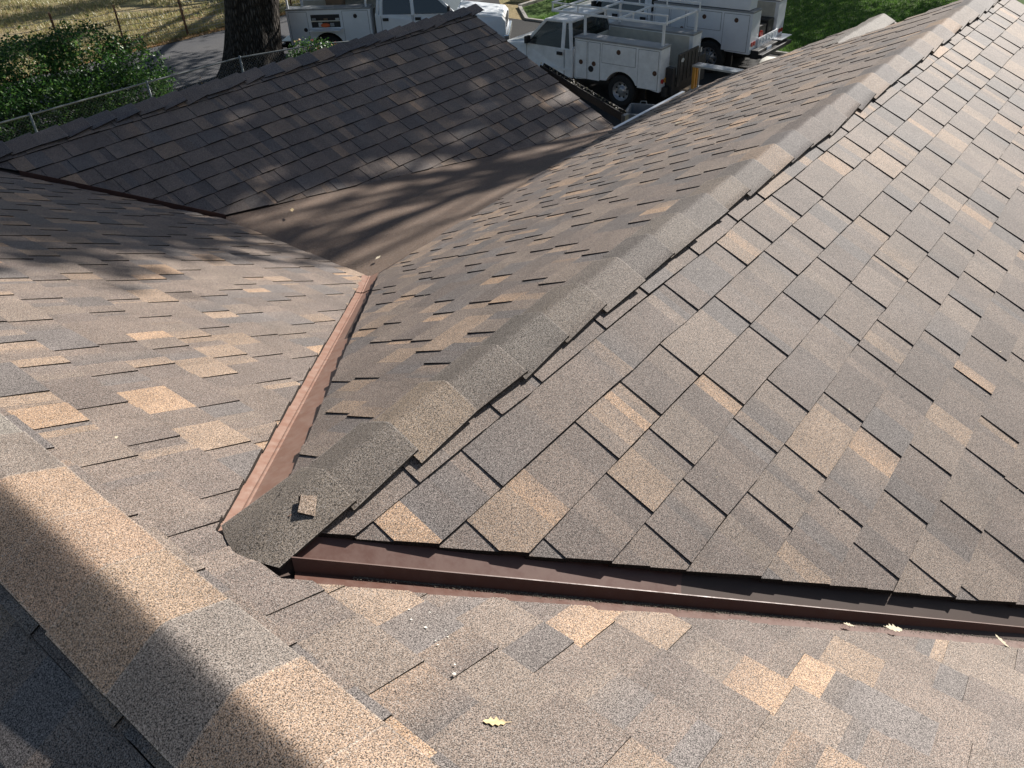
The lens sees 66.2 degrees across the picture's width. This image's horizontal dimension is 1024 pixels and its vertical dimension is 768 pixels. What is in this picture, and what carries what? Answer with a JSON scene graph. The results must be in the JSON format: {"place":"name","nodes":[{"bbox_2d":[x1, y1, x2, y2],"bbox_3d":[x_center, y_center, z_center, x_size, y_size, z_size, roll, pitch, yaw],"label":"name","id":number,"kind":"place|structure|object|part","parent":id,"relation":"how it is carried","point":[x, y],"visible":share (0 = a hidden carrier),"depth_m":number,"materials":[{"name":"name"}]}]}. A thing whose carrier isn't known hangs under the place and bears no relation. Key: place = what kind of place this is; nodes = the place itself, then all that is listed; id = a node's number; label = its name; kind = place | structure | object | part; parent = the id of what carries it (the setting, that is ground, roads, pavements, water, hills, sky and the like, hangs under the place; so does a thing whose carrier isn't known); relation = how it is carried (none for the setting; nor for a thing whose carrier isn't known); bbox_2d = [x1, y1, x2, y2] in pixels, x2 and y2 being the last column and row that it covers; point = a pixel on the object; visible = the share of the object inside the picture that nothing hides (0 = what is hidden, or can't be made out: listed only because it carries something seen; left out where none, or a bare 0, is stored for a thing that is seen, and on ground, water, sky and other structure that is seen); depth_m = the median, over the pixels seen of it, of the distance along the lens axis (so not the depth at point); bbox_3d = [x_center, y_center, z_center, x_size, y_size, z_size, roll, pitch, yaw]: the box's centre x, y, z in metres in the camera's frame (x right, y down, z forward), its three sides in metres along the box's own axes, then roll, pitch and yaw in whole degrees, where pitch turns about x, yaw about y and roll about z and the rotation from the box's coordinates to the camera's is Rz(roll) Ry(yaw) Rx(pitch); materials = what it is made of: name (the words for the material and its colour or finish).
{"place":"outdoors","nodes":[
{"label":"outdoors","id":0,"kind":"place"},
{"bbox_2d":[1,0,481,138],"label":"road","id":1,"kind":"structure","parent":0,"point":[195,52],"depth_m":25.09,"materials":[{"name":"grey asphalt"}]},
{"bbox_2d":[0,0,523,129],"bbox_3d":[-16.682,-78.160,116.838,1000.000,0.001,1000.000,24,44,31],"label":"ground","id":2,"kind":"structure","parent":0,"point":[136,5],"depth_m":30.99,"materials":[{"name":"beige plant"}]},
{"bbox_2d":[0,14,178,141],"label":"shrub","id":3,"kind":"object","parent":2,"relation":"on","point":[21,92],"visible":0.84,"depth_m":18.70,"materials":[{"name":"green plant"}]},
{"bbox_2d":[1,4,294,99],"bbox_3d":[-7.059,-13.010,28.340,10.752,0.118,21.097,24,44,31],"label":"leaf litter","id":4,"kind":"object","parent":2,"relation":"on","point":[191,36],"visible":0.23,"depth_m":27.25,"materials":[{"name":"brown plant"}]},
{"bbox_2d":[0,0,299,59],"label":"wire field fence","id":5,"kind":"object","parent":2,"relation":"on","point":[119,25],"visible":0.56,"depth_m":26.73,"materials":[{"name":"metal"}]},
{"bbox_2d":[0,41,347,139],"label":"chain link fence","id":6,"kind":"object","parent":2,"relation":"on","point":[146,82],"visible":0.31,"depth_m":18.54,"materials":[{"name":"metal"}]},
{"bbox_2d":[214,0,285,79],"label":"oak tree","id":7,"kind":"object","parent":2,"relation":"on","point":[252,27],"visible":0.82,"depth_m":22.02,"materials":[{"name":"brown plant"}]},
{"bbox_2d":[286,36,337,57],"bbox_3d":[-5.282,-8.643,21.228,1.675,1.419,1.283,-5,37,-3],"label":"flowering shrub","id":8,"kind":"object","parent":2,"relation":"on","point":[305,43],"visible":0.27,"depth_m":20.86,"materials":[{"name":"green plant"}]},
{"bbox_2d":[0,0,1023,767],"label":"house","id":9,"kind":"structure","parent":2,"relation":"on","point":[654,436],"depth_m":2.29,"materials":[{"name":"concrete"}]},
{"bbox_2d":[298,495,316,516],"bbox_3d":[-0.443,0.261,1.695,0.040,0.005,0.047,12,56,-20],"label":"shingle scrap","id":10,"kind":"object","parent":9,"relation":"on","point":[307,505],"visible":1,"depth_m":1.69,"materials":[{"name":"beige stone"}]},
{"bbox_2d":[483,717,508,725],"bbox_3d":[-0.025,0.568,1.323,0.051,0.004,0.023,10,16,-15],"label":"dry leaf","id":11,"kind":"object","parent":9,"relation":"on","point":[495,721],"visible":1,"depth_m":1.32,"materials":[{"name":"yellow plant"}]},
{"bbox_2d":[884,624,901,631],"bbox_3d":[0.977,0.625,2.015,0.074,0.005,0.030,14,24,-25],"label":"dry leaf","id":12,"kind":"object","parent":9,"relation":"on","point":[894,628],"visible":1,"depth_m":2.02,"materials":[{"name":"beige plant"}]},
{"bbox_2d":[995,634,1010,648],"bbox_3d":[1.320,0.694,2.110,0.026,0.004,0.054,10,31,-38],"label":"dry leaf","id":13,"kind":"object","parent":9,"relation":"on","point":[1002,641],"visible":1,"depth_m":2.11,"materials":[{"name":"beige plant"}]},
{"bbox_2d":[518,0,787,54],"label":"kerb","id":14,"kind":"structure","parent":2,"relation":"on","point":[522,11],"depth_m":28.21,"materials":[{"name":"concrete"}]},
{"bbox_2d":[171,0,778,126],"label":"driveway","id":15,"kind":"structure","parent":0,"point":[522,27],"depth_m":21.35,"materials":[{"name":"concrete"}]},
{"bbox_2d":[282,0,511,48],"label":"utility truck","id":16,"kind":"object","parent":15,"relation":"on","point":[340,20],"visible":0.64,"depth_m":23.16,"materials":[{"name":"white paint"}]},
{"bbox_3d":[-3.385,-11.120,22.906,0.950,0.610,0.135,0,37,3],"label":"side window","id":17,"kind":"part","parent":16,"relation":"part of","materials":[{"name":"black glass"}]},
{"bbox_3d":[-2.317,-11.122,22.843,1.250,0.610,0.135,0,37,3],"label":"side window","id":18,"kind":"part","parent":16,"relation":"part of","materials":[{"name":"black glass"}]},
{"bbox_2d":[507,0,705,105],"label":"utility truck","id":19,"kind":"object","parent":15,"relation":"on","point":[630,61],"visible":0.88,"depth_m":19.38,"materials":[{"name":"white paint"}]},
{"bbox_3d":[0.847,-8.355,20.255,1.200,0.640,0.032,24,44,31],"label":"door","id":20,"kind":"part","parent":19,"relation":"part of","materials":[{"name":"white metal"}]},
{"bbox_3d":[0.853,-8.936,19.980,1.180,0.580,0.135,24,44,31],"label":"side window","id":21,"kind":"part","parent":19,"relation":"part of","materials":[{"name":"black glass"}]},
{"bbox_3d":[1.403,-8.695,19.621,0.300,0.580,0.135,24,44,31],"label":"side window","id":22,"kind":"part","parent":19,"relation":"part of","materials":[{"name":"black glass"}]},
{"bbox_3d":[2.020,-9.093,20.095,0.110,0.550,1.760,24,44,31],"label":"rear window","id":23,"kind":"part","parent":19,"relation":"part of","materials":[{"name":"black glass"}]},
{"bbox_2d":[625,101,654,118],"bbox_3d":[2.904,-6.025,17.866,0.600,0.570,0.852,9,38,16],"label":"plastic tub","id":24,"kind":"object","parent":15,"relation":"on","point":[633,109],"visible":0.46,"depth_m":18.01,"materials":[{"name":"plastic"}]},
{"bbox_2d":[559,0,791,72],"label":"utility truck","id":25,"kind":"object","parent":15,"relation":"on","point":[750,29],"visible":0.6,"depth_m":21.07,"materials":[{"name":"white paint"}]},
{"bbox_3d":[2.741,-11.059,22.450,0.990,0.610,0.135,24,44,31],"label":"side window","id":26,"kind":"part","parent":25,"relation":"part of","materials":[{"name":"black glass"}]},
{"bbox_3d":[3.428,-10.757,22.002,0.840,0.610,0.135,24,44,31],"label":"side window","id":27,"kind":"part","parent":25,"relation":"part of","materials":[{"name":"black glass"}]},
{"bbox_2d":[510,0,530,2],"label":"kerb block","id":28,"kind":"structure","parent":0,"point":[521,1],"depth_m":30.11,"materials":[{"name":"grey concrete"}]},
{"bbox_2d":[680,85,690,91],"bbox_3d":[4.483,-7.032,19.259,0.580,0.395,0.620,24,44,31],"label":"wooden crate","id":29,"kind":"object","parent":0,"point":[685,89],"visible":0.08,"depth_m":19.14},
{"bbox_2d":[689,62,743,89],"bbox_3d":[5.008,-7.191,18.612,1.580,0.585,0.418,24,44,31],"label":"table","id":30,"kind":"object","parent":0,"point":[697,66],"visible":0.71,"depth_m":18.69,"materials":[{"name":"metal"}]},
{"bbox_2d":[757,56,774,64],"bbox_3d":[7.407,-9.026,22.049,0.901,0.108,1.501,13,39,20],"label":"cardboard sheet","id":31,"kind":"object","parent":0,"point":[766,58],"visible":0.21,"depth_m":22.48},
{"bbox_2d":[522,0,1023,51],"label":"lawn","id":32,"kind":"structure","parent":0,"point":[541,8],"depth_m":27.17,"materials":[{"name":"green plant"}]},
{"bbox_2d":[546,0,586,4],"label":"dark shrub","id":33,"kind":"object","parent":32,"relation":"on","point":[566,1],"visible":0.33,"depth_m":29.18,"materials":[{"name":"green plant"}]}
]}

